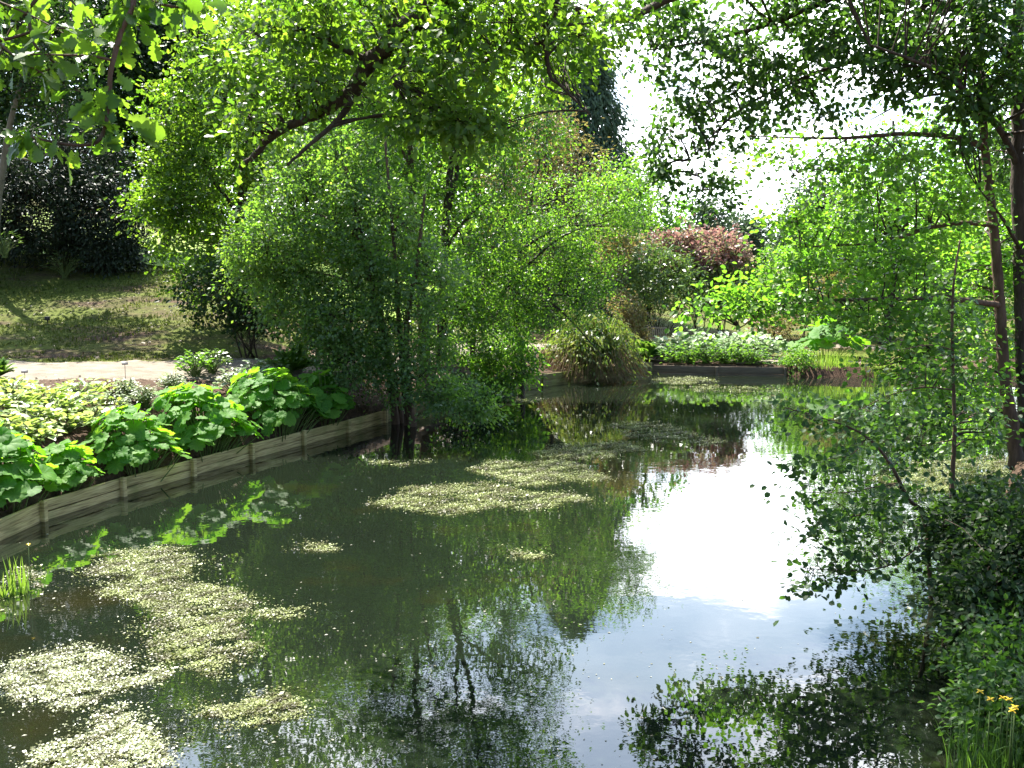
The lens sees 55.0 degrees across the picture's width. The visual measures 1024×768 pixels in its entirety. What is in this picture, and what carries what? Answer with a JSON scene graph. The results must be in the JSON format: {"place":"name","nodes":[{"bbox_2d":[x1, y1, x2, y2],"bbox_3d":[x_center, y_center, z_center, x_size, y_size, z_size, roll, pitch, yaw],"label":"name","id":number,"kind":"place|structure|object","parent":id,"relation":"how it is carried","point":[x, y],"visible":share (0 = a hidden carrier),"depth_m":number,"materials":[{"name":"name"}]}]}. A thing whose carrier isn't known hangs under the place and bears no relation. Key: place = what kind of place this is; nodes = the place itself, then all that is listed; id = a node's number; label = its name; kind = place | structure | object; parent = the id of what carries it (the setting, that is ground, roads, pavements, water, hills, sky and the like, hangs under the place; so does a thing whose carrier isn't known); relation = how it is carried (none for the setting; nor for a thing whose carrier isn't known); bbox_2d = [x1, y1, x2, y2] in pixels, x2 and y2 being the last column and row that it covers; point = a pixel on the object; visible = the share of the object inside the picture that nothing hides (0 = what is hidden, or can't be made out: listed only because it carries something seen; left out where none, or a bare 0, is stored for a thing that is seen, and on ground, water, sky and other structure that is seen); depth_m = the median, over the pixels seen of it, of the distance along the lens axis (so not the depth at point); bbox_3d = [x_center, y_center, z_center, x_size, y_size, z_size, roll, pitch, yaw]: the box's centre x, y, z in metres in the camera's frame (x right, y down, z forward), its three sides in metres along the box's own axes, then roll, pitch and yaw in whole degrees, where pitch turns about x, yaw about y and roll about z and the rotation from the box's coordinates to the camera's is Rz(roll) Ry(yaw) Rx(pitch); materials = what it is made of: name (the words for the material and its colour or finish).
{"place":"outdoors","nodes":[
{"label":"outdoors","id":0,"kind":"place"},
{"bbox_2d":[3,206,438,319],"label":"lawn","id":1,"kind":"structure","parent":0,"point":[168,261],"depth_m":51.31,"materials":[{"name":"green plant"}]},
{"bbox_2d":[0,0,195,227],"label":"beech tree","id":2,"kind":"object","parent":1,"relation":"on","point":[5,105],"visible":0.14,"depth_m":46.15,"materials":[{"name":"green plant"}]},
{"bbox_2d":[59,0,249,247],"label":"beech tree","id":3,"kind":"object","parent":1,"relation":"on","point":[164,48],"visible":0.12,"depth_m":49.35,"materials":[{"name":"green plant"}]},
{"bbox_2d":[0,0,1012,240],"label":"sky","id":4,"kind":"structure","parent":0,"point":[641,97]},
{"bbox_2d":[0,341,1014,381],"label":"path","id":5,"kind":"structure","parent":0,"point":[147,370],"depth_m":24.23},
{"bbox_2d":[253,344,318,372],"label":"fern","id":6,"kind":"object","parent":5,"relation":"on","point":[296,364],"visible":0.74,"depth_m":25.12,"materials":[{"name":"green plant"}]},
{"bbox_2d":[0,374,1016,767],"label":"water","id":7,"kind":"structure","parent":0,"point":[384,590],"depth_m":11.53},
{"bbox_2d":[2,543,32,594],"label":"yellow iris","id":8,"kind":"object","parent":7,"relation":"in","point":[26,584],"visible":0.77,"depth_m":11.88,"materials":[{"name":"green plant"}]},
{"bbox_2d":[0,639,189,713],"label":"weed mat","id":9,"kind":"object","parent":7,"relation":"on","point":[61,688],"visible":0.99,"depth_m":9.37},
{"bbox_2d":[16,701,194,767],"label":"weed mat","id":10,"kind":"object","parent":7,"relation":"on","point":[137,741],"visible":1,"depth_m":7.96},
{"bbox_2d":[42,544,286,682],"bbox_3d":[-4.024,2.535,11.748,2.787,0.114,5.670,-4,8,-35],"label":"weed mat","id":11,"kind":"object","parent":7,"relation":"on","point":[177,605],"visible":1,"depth_m":11.50,"materials":[{"name":"green plant"}]},
{"bbox_2d":[175,683,320,738],"bbox_3d":[-2.310,2.862,8.704,1.188,0.090,1.153,0,6,0],"label":"weed mat","id":12,"kind":"object","parent":7,"relation":"on","point":[281,695],"visible":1,"depth_m":8.68,"materials":[{"name":"green plant"}]},
{"bbox_2d":[243,598,317,621],"bbox_3d":[-2.611,2.574,11.301,0.891,0.090,0.786,0,6,0],"label":"weed mat","id":13,"kind":"object","parent":7,"relation":"on","point":[274,614],"visible":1,"depth_m":11.15,"materials":[{"name":"green plant"}]},
{"bbox_2d":[7,441,947,767],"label":"floating debris","id":14,"kind":"object","parent":7,"relation":"on","point":[435,665],"visible":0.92,"depth_m":9.54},
{"bbox_2d":[362,479,606,516],"bbox_3d":[-0.450,1.952,17.099,4.237,0.132,2.876,0,6,0],"label":"weed mat","id":15,"kind":"object","parent":7,"relation":"on","point":[449,490],"visible":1,"depth_m":16.91,"materials":[{"name":"green plant"}]},
{"bbox_2d":[467,458,612,486],"bbox_3d":[0.517,1.730,19.284,2.939,0.159,2.800,0,6,0],"label":"weed mat","id":16,"kind":"object","parent":7,"relation":"on","point":[513,476],"visible":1,"depth_m":19.22,"materials":[{"name":"green plant"}]},
{"bbox_2d":[527,440,650,461],"bbox_3d":[1.722,1.467,21.633,2.889,0.136,2.628,0,6,0],"label":"weed mat","id":17,"kind":"object","parent":7,"relation":"on","point":[608,452],"visible":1,"depth_m":21.64,"materials":[{"name":"green plant"}]},
{"bbox_2d":[606,420,727,445],"bbox_3d":[3.625,1.190,24.191,2.822,0.152,4.194,0,6,0],"label":"weed mat","id":18,"kind":"object","parent":7,"relation":"on","point":[659,435],"visible":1,"depth_m":24.11,"materials":[{"name":"green plant"}]},
{"bbox_2d":[869,454,1009,493],"bbox_3d":[8.596,1.699,19.400,2.993,0.148,5.412,5,8,40],"label":"weed mat","id":19,"kind":"object","parent":7,"relation":"on","point":[958,471],"visible":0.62,"depth_m":19.22,"materials":[{"name":"green plant"}]},
{"bbox_2d":[0,199,1023,658],"bbox_3d":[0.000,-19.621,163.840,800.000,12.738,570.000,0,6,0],"label":"ground","id":20,"kind":"structure","parent":0,"point":[174,341],"depth_m":30.74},
{"bbox_2d":[0,412,39,431],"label":"hosta","id":21,"kind":"object","parent":20,"relation":"on","point":[16,418],"visible":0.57,"depth_m":16.93,"materials":[{"name":"yellow plant"}]},
{"bbox_2d":[0,387,41,408],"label":"hosta","id":22,"kind":"object","parent":20,"relation":"on","point":[24,394],"visible":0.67,"depth_m":18.41,"materials":[{"name":"yellow plant"}]},
{"bbox_2d":[0,375,44,394],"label":"hosta","id":23,"kind":"object","parent":20,"relation":"on","point":[12,383],"visible":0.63,"depth_m":19.49,"materials":[{"name":"yellow plant"}]},
{"bbox_2d":[0,420,61,512],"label":"umbrella plant","id":24,"kind":"object","parent":20,"relation":"on","point":[21,478],"visible":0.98,"depth_m":15.00,"materials":[{"name":"green plant"}]},
{"bbox_2d":[0,402,67,422],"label":"hosta","id":25,"kind":"object","parent":20,"relation":"on","point":[32,409],"visible":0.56,"depth_m":17.71,"materials":[{"name":"yellow plant"}]},
{"bbox_2d":[9,418,67,445],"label":"hosta","id":26,"kind":"object","parent":20,"relation":"on","point":[44,432],"visible":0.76,"depth_m":16.90,"materials":[{"name":"yellow plant"}]},
{"bbox_2d":[11,384,72,404],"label":"hosta","id":27,"kind":"object","parent":20,"relation":"on","point":[53,390],"visible":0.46,"depth_m":18.97,"materials":[{"name":"yellow plant"}]},
{"bbox_2d":[21,395,87,414],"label":"hosta","id":28,"kind":"object","parent":20,"relation":"on","point":[64,402],"visible":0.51,"depth_m":18.46,"materials":[{"name":"yellow plant"}]},
{"bbox_2d":[40,250,86,278],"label":"laurel sprig","id":29,"kind":"object","parent":20,"relation":"on","point":[65,275],"visible":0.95,"depth_m":35.10,"materials":[{"name":"green plant"}]},
{"bbox_2d":[32,407,98,432],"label":"hosta","id":30,"kind":"object","parent":20,"relation":"on","point":[74,424],"visible":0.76,"depth_m":17.79,"materials":[{"name":"yellow plant"}]},
{"bbox_2d":[32,439,104,506],"bbox_3d":[-7.375,1.537,16.347,1.031,1.223,1.372,0,6,0],"label":"umbrella plant","id":31,"kind":"object","parent":20,"relation":"on","point":[75,470],"visible":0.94,"depth_m":16.16,"materials":[{"name":"green plant"}]},
{"bbox_2d":[43,386,108,409],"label":"hosta","id":32,"kind":"object","parent":20,"relation":"on","point":[86,396],"visible":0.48,"depth_m":19.15,"materials":[{"name":"yellow plant"}]},
{"bbox_2d":[0,0,156,231],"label":"leaning tree","id":33,"kind":"object","parent":20,"relation":"on","point":[21,88],"visible":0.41,"depth_m":33.06,"materials":[{"name":"green plant"}]},
{"bbox_2d":[0,99,160,280],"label":"yew tree","id":34,"kind":"object","parent":20,"relation":"on","point":[86,237],"visible":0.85,"depth_m":35.56,"materials":[{"name":"green plant"}]},
{"bbox_2d":[56,377,111,397],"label":"hosta","id":35,"kind":"object","parent":20,"relation":"on","point":[89,385],"visible":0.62,"depth_m":20.12,"materials":[{"name":"yellow plant"}]},
{"bbox_2d":[55,404,120,427],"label":"hosta","id":36,"kind":"object","parent":20,"relation":"on","point":[100,411],"visible":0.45,"depth_m":18.45,"materials":[{"name":"yellow plant"}]},
{"bbox_2d":[111,376,142,399],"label":"sage clump","id":37,"kind":"object","parent":20,"relation":"on","point":[126,392],"visible":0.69,"depth_m":20.48,"materials":[{"name":"green plant"}]},
{"bbox_2d":[81,403,191,484],"bbox_3d":[-6.878,1.180,17.964,1.669,1.579,2.018,3,7,23],"label":"umbrella plant","id":38,"kind":"object","parent":20,"relation":"on","point":[126,448],"visible":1,"depth_m":17.55,"materials":[{"name":"green plant"}]},
{"bbox_2d":[129,385,157,407],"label":"sage clump","id":39,"kind":"object","parent":20,"relation":"on","point":[144,400],"visible":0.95,"depth_m":20.30,"materials":[{"name":"green plant"}]},
{"bbox_2d":[156,370,187,388],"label":"sage clump","id":40,"kind":"object","parent":20,"relation":"on","point":[169,381],"visible":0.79,"depth_m":21.72,"materials":[{"name":"green plant"}]},
{"bbox_2d":[0,411,387,540],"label":"timber edging","id":41,"kind":"object","parent":20,"relation":"on","point":[23,519],"visible":0.52,"depth_m":18.18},
{"bbox_2d":[174,349,215,376],"bbox_3d":[-7.668,-0.504,23.705,1.042,0.705,1.067,0,6,0],"label":"hellebore","id":42,"kind":"object","parent":20,"relation":"on","point":[195,371],"visible":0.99,"depth_m":23.62,"materials":[{"name":"green plant"}]},
{"bbox_2d":[146,381,263,461],"bbox_3d":[-6.253,0.862,19.870,2.215,1.775,2.450,0,6,0],"label":"umbrella plant","id":43,"kind":"object","parent":20,"relation":"on","point":[221,414],"visible":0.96,"depth_m":19.54,"materials":[{"name":"green plant"}]},
{"bbox_2d":[1,267,412,507],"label":"leaf litter","id":44,"kind":"object","parent":20,"relation":"on","point":[8,505],"visible":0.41,"depth_m":28.02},
{"bbox_2d":[190,348,232,373],"bbox_3d":[-7.425,-0.576,24.284,0.987,0.667,0.986,6,8,43],"label":"hellebore","id":45,"kind":"object","parent":20,"relation":"on","point":[217,362],"visible":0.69,"depth_m":24.23,"materials":[{"name":"green plant"}]},
{"bbox_2d":[94,0,356,325],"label":"oak tree","id":46,"kind":"object","parent":20,"relation":"on","point":[188,158],"visible":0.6,"depth_m":28.63,"materials":[{"name":"green plant"}]},
{"bbox_2d":[0,253,460,361],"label":"turf grass","id":47,"kind":"structure","parent":20,"relation":"on","point":[93,321],"depth_m":30.84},
{"bbox_2d":[213,367,253,393],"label":"clump","id":48,"kind":"object","parent":20,"relation":"on","point":[239,370],"visible":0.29,"depth_m":22.77,"materials":[{"name":"green plant"}]},
{"bbox_2d":[152,254,317,357],"bbox_3d":[-7.555,-2.153,27.571,4.714,3.027,3.286,-3,7,-22],"label":"evergreen shrub","id":49,"kind":"object","parent":20,"relation":"on","point":[192,286],"visible":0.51,"depth_m":26.84,"materials":[{"name":"green plant"}]},
{"bbox_2d":[170,0,369,257],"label":"lime tree","id":50,"kind":"object","parent":20,"relation":"on","point":[226,160],"visible":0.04,"depth_m":57.97,"materials":[{"name":"green plant"}]},
{"bbox_2d":[224,367,328,444],"bbox_3d":[-5.435,0.555,22.318,2.054,1.926,2.586,2,7,21],"label":"umbrella plant","id":51,"kind":"object","parent":20,"relation":"on","point":[268,407],"visible":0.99,"depth_m":21.70,"materials":[{"name":"green plant"}]},
{"bbox_2d":[298,369,356,430],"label":"umbrella plant","id":52,"kind":"object","parent":20,"relation":"on","point":[336,400],"visible":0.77,"depth_m":23.44,"materials":[{"name":"green plant"}]},
{"bbox_2d":[187,102,533,438],"bbox_3d":[-3.641,-2.848,25.264,8.398,8.905,6.027,0,6,0],"label":"alder tree","id":53,"kind":"object","parent":20,"relation":"on","point":[325,337],"visible":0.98,"depth_m":24.24,"materials":[{"name":"green plant"}]},
{"bbox_2d":[299,0,492,281],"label":"lime tree","id":54,"kind":"object","parent":20,"relation":"on","point":[378,164],"visible":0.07,"depth_m":54.15,"materials":[{"name":"green plant"}]},
{"bbox_2d":[267,0,531,386],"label":"alder tree","id":55,"kind":"object","parent":20,"relation":"on","point":[408,155],"visible":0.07,"depth_m":27.60,"materials":[{"name":"green plant"}]},
{"bbox_2d":[292,274,543,358],"bbox_3d":[-3.566,-2.177,33.634,9.653,3.473,5.437,1,6,7],"label":"evergreen shrub","id":56,"kind":"object","parent":20,"relation":"on","point":[451,324],"visible":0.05,"depth_m":33.64,"materials":[{"name":"green plant"}]},
{"bbox_2d":[170,0,699,192],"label":"oak tree","id":57,"kind":"object","parent":20,"relation":"on","point":[313,31],"visible":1,"depth_m":10.60,"materials":[{"name":"green plant"}]},
{"bbox_2d":[0,0,226,185],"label":"oak branch","id":58,"kind":"object","parent":57,"relation":"attached to","point":[127,14],"visible":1,"depth_m":4.10,"materials":[{"name":"green plant"}]},
{"bbox_2d":[431,359,514,413],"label":"evergreen shrub","id":59,"kind":"object","parent":20,"relation":"on","point":[467,379],"visible":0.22,"depth_m":27.62,"materials":[{"name":"green plant"}]},
{"bbox_2d":[386,60,564,292],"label":"lime tree","id":60,"kind":"object","parent":20,"relation":"on","point":[462,166],"visible":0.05,"depth_m":55.86,"materials":[{"name":"green plant"}]},
{"bbox_2d":[387,0,599,361],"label":"alder tree","id":61,"kind":"object","parent":20,"relation":"on","point":[477,302],"visible":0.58,"depth_m":28.48,"materials":[{"name":"green plant"}]},
{"bbox_2d":[438,324,555,403],"bbox_3d":[-0.557,-0.222,30.077,3.861,3.200,3.356,0,6,0],"label":"laurel shrub","id":62,"kind":"object","parent":20,"relation":"on","point":[524,347],"visible":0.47,"depth_m":29.81,"materials":[{"name":"green plant"}]},
{"bbox_2d":[450,202,568,300],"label":"hazel thicket","id":63,"kind":"object","parent":20,"relation":"on","point":[529,268],"visible":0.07,"depth_m":59.25,"materials":[{"name":"plant"}]},
{"bbox_2d":[41,164,1011,264],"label":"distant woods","id":64,"kind":"object","parent":20,"relation":"on","point":[757,186],"depth_m":112.08,"materials":[{"name":"green plant"}]},
{"bbox_2d":[464,93,628,327],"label":"willow tree","id":65,"kind":"object","parent":20,"relation":"on","point":[561,148],"visible":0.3,"depth_m":48.84,"materials":[{"name":"green plant"}]},
{"bbox_2d":[434,147,689,405],"bbox_3d":[1.371,-3.076,30.736,8.979,8.805,5.181,-5,8,-37],"label":"alder tree","id":66,"kind":"object","parent":20,"relation":"on","point":[625,221],"visible":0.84,"depth_m":30.13,"materials":[{"name":"green plant"}]},
{"bbox_2d":[492,362,651,391],"bbox_3d":[2.206,0.068,35.479,0.384,1.122,10.006,5,8,40],"label":"timber edging","id":67,"kind":"object","parent":20,"relation":"on","point":[551,379],"visible":0.26,"depth_m":35.13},
{"bbox_2d":[500,5,654,316],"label":"conifer tree","id":68,"kind":"object","parent":20,"relation":"on","point":[605,105],"visible":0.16,"depth_m":58.63,"materials":[{"name":"green plant"}]},
{"bbox_2d":[535,306,658,384],"bbox_3d":[2.913,-1.456,36.402,4.948,2.929,4.255,0,6,0],"label":"weeping bamboo","id":69,"kind":"object","parent":20,"relation":"on","point":[609,347],"visible":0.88,"depth_m":35.76,"materials":[{"name":"green plant"}]},
{"bbox_2d":[588,215,652,343],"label":"azalea shrub","id":70,"kind":"object","parent":20,"relation":"on","point":[626,243],"visible":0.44,"depth_m":42.89,"materials":[{"name":"green plant"}]},
{"bbox_2d":[605,283,661,350],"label":"azalea shrub","id":71,"kind":"object","parent":20,"relation":"on","point":[634,315],"visible":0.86,"depth_m":41.99,"materials":[{"name":"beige plant"}]},
{"bbox_2d":[577,153,706,324],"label":"lime tree","id":72,"kind":"object","parent":20,"relation":"on","point":[670,218],"visible":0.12,"depth_m":54.89,"materials":[{"name":"green plant"}]},
{"bbox_2d":[631,339,669,360],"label":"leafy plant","id":73,"kind":"object","parent":20,"relation":"on","point":[651,348],"visible":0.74,"depth_m":39.80,"materials":[{"name":"green plant"}]},
{"bbox_2d":[604,228,735,342],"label":"rhododendron","id":74,"kind":"object","parent":20,"relation":"on","point":[677,276],"visible":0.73,"depth_m":47.23,"materials":[{"name":"green plant"}]},
{"bbox_2d":[655,341,691,362],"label":"leafy plant","id":75,"kind":"object","parent":20,"relation":"on","point":[671,358],"visible":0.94,"depth_m":39.62,"materials":[{"name":"green plant"}]},
{"bbox_2d":[673,340,705,363],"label":"leafy plant","id":76,"kind":"object","parent":20,"relation":"on","point":[690,360],"visible":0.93,"depth_m":39.35,"materials":[{"name":"green plant"}]},
{"bbox_2d":[669,329,714,351],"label":"white hosta","id":77,"kind":"object","parent":20,"relation":"on","point":[679,333],"visible":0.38,"depth_m":42.13,"materials":[{"name":"green plant"}]},
{"bbox_2d":[638,214,769,335],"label":"maple shrub","id":78,"kind":"object","parent":20,"relation":"on","point":[726,250],"visible":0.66,"depth_m":49.07,"materials":[{"name":"red plant"}]},
{"bbox_2d":[689,339,724,362],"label":"leafy plant","id":79,"kind":"object","parent":20,"relation":"on","point":[706,360],"visible":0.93,"depth_m":39.23,"materials":[{"name":"green plant"}]},
{"bbox_2d":[674,182,747,248],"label":"lime tree","id":80,"kind":"object","parent":20,"relation":"on","point":[720,216],"visible":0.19,"depth_m":89.34,"materials":[{"name":"green plant"}]},
{"bbox_2d":[649,365,786,375],"bbox_3d":[8.023,-0.204,38.572,5.296,0.974,0.334,1,6,11],"label":"timber edging","id":81,"kind":"object","parent":20,"relation":"on","point":[714,370],"visible":0.52,"depth_m":38.43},
{"bbox_2d":[706,340,739,363],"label":"leafy plant","id":82,"kind":"object","parent":20,"relation":"on","point":[727,357],"visible":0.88,"depth_m":39.16,"materials":[{"name":"green plant"}]},
{"bbox_2d":[684,252,766,335],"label":"rhododendron","id":83,"kind":"object","parent":20,"relation":"on","point":[721,283],"visible":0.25,"depth_m":48.69,"materials":[{"name":"green plant"}]},
{"bbox_2d":[720,198,777,273],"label":"lime tree","id":84,"kind":"object","parent":20,"relation":"on","point":[753,237],"visible":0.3,"depth_m":94.06,"materials":[{"name":"green plant"}]},
{"bbox_2d":[735,340,771,363],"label":"leafy plant","id":85,"kind":"object","parent":20,"relation":"on","point":[758,358],"visible":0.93,"depth_m":38.92,"materials":[{"name":"green plant"}]},
{"bbox_2d":[737,331,791,357],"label":"white hosta","id":86,"kind":"object","parent":20,"relation":"on","point":[774,348],"visible":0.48,"depth_m":40.70,"materials":[{"name":"green plant"}]},
{"bbox_2d":[714,242,844,339],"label":"spirea shrub","id":87,"kind":"object","parent":20,"relation":"on","point":[777,250],"visible":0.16,"depth_m":49.03,"materials":[{"name":"green plant"}]},
{"bbox_2d":[767,343,822,376],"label":"spirea shrub","id":88,"kind":"object","parent":20,"relation":"on","point":[792,360],"visible":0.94,"depth_m":38.02,"materials":[{"name":"green plant"}]},
{"bbox_2d":[760,157,850,273],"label":"tree","id":89,"kind":"object","parent":20,"relation":"on","point":[779,236],"visible":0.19,"depth_m":84.69,"materials":[{"name":"green plant"}]},
{"bbox_2d":[762,271,856,346],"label":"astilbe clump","id":90,"kind":"object","parent":20,"relation":"on","point":[787,334],"visible":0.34,"depth_m":45.43,"materials":[{"name":"green plant"}]},
{"bbox_2d":[607,0,1023,452],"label":"alder tree","id":91,"kind":"object","parent":20,"relation":"on","point":[945,70],"visible":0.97,"depth_m":17.81,"materials":[{"name":"green plant"}]},
{"bbox_2d":[753,215,886,335],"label":"lime tree","id":92,"kind":"object","parent":20,"relation":"on","point":[826,256],"visible":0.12,"depth_m":50.73,"materials":[{"name":"green plant"}]},
{"bbox_2d":[784,315,870,358],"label":"gunnera","id":93,"kind":"object","parent":20,"relation":"on","point":[816,343],"visible":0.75,"depth_m":40.50,"materials":[{"name":"green plant"}]},
{"bbox_2d":[808,349,860,370],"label":"reed clump","id":94,"kind":"object","parent":20,"relation":"on","point":[829,360],"visible":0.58,"depth_m":37.94,"materials":[{"name":"green plant"}]},
{"bbox_2d":[661,1,1023,469],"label":"alder tree","id":95,"kind":"object","parent":20,"relation":"on","point":[763,304],"visible":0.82,"depth_m":16.43,"materials":[{"name":"green plant"}]},
{"bbox_2d":[749,391,941,625],"bbox_3d":[3.747,1.818,10.521,2.400,3.427,2.024,0,6,0],"label":"alder sapling","id":96,"kind":"object","parent":20,"relation":"on","point":[851,536],"visible":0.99,"depth_m":10.48,"materials":[{"name":"green plant"}]},
{"bbox_2d":[762,74,1011,343],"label":"lime tree","id":97,"kind":"object","parent":20,"relation":"on","point":[891,212],"visible":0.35,"depth_m":46.83,"materials":[{"name":"green plant"}]},
{"bbox_2d":[809,240,1023,498],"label":"alder sapling","id":98,"kind":"object","parent":20,"relation":"on","point":[903,446],"visible":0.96,"depth_m":13.21,"materials":[{"name":"green plant"}]},
{"bbox_2d":[833,185,1013,316],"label":"lime tree","id":99,"kind":"object","parent":20,"relation":"on","point":[921,293],"visible":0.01,"depth_m":59.67,"materials":[{"name":"green plant"}]},
{"bbox_2d":[881,20,1013,332],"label":"lime tree","id":100,"kind":"object","parent":20,"relation":"on","point":[977,227],"visible":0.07,"depth_m":48.72,"materials":[{"name":"green plant"}]},
{"bbox_2d":[882,581,1023,767],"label":"bramble bush","id":101,"kind":"object","parent":20,"relation":"on","point":[1003,676],"visible":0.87,"depth_m":7.63,"materials":[{"name":"green plant"}]},
{"bbox_2d":[896,455,1023,675],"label":"viburnum bush","id":102,"kind":"object","parent":20,"relation":"on","point":[971,542],"visible":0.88,"depth_m":9.56,"materials":[{"name":"green plant"}]},
{"bbox_2d":[921,689,1023,767],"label":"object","id":103,"kind":"object","parent":20,"relation":"on","point":[965,758],"visible":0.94,"depth_m":6.90,"materials":[{"name":"green plant"}]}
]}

